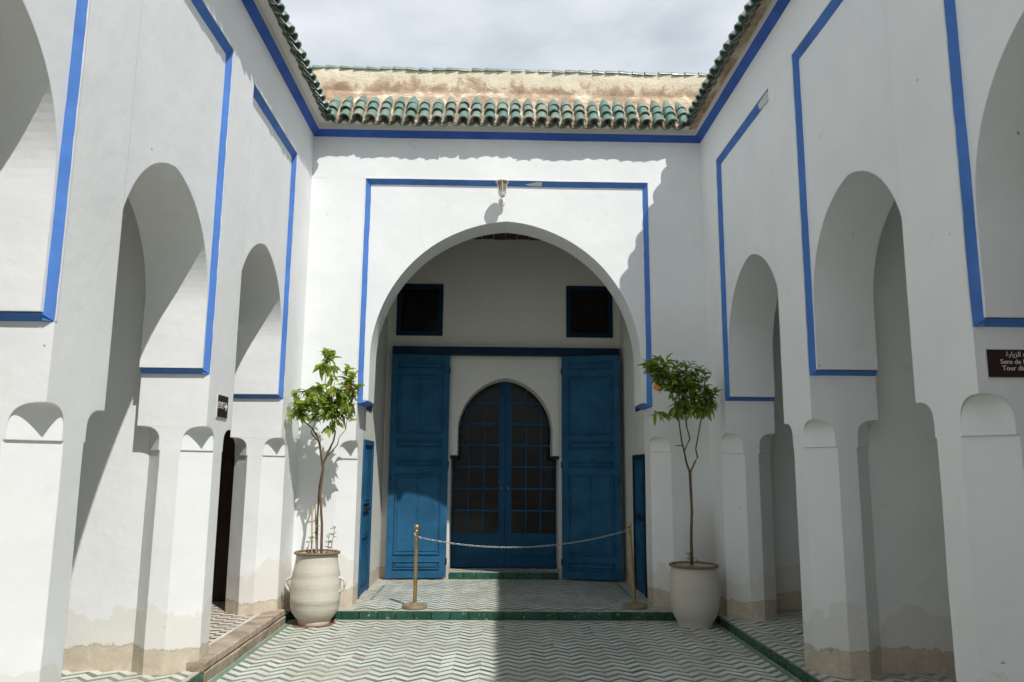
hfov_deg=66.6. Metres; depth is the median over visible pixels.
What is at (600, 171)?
courtyard wall
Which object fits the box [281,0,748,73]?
sky
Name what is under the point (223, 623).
passage floor
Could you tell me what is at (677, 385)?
orange tree
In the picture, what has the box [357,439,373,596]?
side door
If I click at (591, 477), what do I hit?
door leaf
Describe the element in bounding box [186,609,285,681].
stone sill
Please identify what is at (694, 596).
clay pot
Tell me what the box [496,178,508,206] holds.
wall lantern
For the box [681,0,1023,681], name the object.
arcade wall
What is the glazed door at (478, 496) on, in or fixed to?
attached to the entrance wall at (485, 313)
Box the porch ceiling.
[473,233,539,239]
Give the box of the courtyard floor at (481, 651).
[207,619,801,681]
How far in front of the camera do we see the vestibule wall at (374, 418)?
11.99 m
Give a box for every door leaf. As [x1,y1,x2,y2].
[385,354,450,577]
[561,355,621,580]
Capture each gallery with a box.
[62,198,239,670]
[770,201,955,673]
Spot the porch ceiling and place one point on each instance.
(502, 236)
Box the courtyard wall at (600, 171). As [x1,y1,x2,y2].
[284,65,713,607]
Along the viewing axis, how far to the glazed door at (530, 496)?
13.11 m
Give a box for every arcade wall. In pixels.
[0,0,333,681]
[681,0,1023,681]
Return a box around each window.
[396,284,443,335]
[566,286,612,337]
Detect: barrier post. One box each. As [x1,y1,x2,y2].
[402,524,426,609]
[622,522,646,609]
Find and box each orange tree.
[286,347,364,552]
[637,353,720,565]
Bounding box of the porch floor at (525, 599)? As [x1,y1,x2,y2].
[285,578,720,620]
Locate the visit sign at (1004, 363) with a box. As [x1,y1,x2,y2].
[985,349,1023,377]
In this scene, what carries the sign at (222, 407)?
attached to the arcade wall at (173, 121)
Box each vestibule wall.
[357,313,387,598]
[620,311,647,599]
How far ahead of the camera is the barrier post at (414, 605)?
9.75 m
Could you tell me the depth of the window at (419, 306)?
13.08 m
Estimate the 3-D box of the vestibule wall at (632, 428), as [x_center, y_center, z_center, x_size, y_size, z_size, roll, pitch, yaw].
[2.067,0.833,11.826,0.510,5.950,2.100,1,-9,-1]
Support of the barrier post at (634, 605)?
on the porch floor at (525, 599)
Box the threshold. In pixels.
[448,568,558,578]
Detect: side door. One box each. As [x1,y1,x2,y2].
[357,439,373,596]
[632,454,647,597]
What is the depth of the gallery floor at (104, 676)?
6.41 m
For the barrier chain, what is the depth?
9.87 m
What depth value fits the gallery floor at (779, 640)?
7.89 m
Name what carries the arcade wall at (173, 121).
on the gallery floor at (104, 676)
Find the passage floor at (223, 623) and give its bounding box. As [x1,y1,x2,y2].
[209,602,257,645]
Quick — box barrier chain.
[414,530,626,547]
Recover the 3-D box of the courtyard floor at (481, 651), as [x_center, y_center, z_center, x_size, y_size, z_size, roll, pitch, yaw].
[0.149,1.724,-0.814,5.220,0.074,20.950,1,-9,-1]
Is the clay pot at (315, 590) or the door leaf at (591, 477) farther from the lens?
the door leaf at (591, 477)
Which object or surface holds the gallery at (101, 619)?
on the gallery floor at (104, 676)
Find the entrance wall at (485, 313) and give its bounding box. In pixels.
[379,236,623,579]
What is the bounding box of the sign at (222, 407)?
[216,394,228,418]
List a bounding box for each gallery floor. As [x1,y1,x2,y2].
[61,611,290,681]
[714,610,955,681]
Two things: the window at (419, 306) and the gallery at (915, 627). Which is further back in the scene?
the window at (419, 306)
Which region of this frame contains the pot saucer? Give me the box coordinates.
[291,620,334,626]
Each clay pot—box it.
[284,549,345,625]
[669,561,719,628]
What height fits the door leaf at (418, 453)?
3.525 m
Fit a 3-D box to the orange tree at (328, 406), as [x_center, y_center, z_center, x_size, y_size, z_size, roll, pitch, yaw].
[-2.266,1.314,9.387,0.911,2.484,0.578,1,-9,-1]
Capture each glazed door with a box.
[450,381,505,567]
[505,382,556,567]
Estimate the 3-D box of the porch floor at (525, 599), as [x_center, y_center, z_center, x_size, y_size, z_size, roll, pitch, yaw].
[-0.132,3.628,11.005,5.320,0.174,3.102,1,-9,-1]
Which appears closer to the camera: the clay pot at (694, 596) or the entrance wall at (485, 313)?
the clay pot at (694, 596)
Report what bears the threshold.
on the porch floor at (525, 599)
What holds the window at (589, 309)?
in the entrance wall at (485, 313)
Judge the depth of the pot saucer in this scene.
9.09 m
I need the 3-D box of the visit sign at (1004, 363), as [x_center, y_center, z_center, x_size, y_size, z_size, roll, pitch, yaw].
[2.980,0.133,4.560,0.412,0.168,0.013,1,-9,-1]
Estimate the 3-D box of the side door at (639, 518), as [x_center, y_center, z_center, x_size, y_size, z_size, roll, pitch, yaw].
[1.822,2.576,11.040,0.095,1.910,0.870,1,-9,-1]

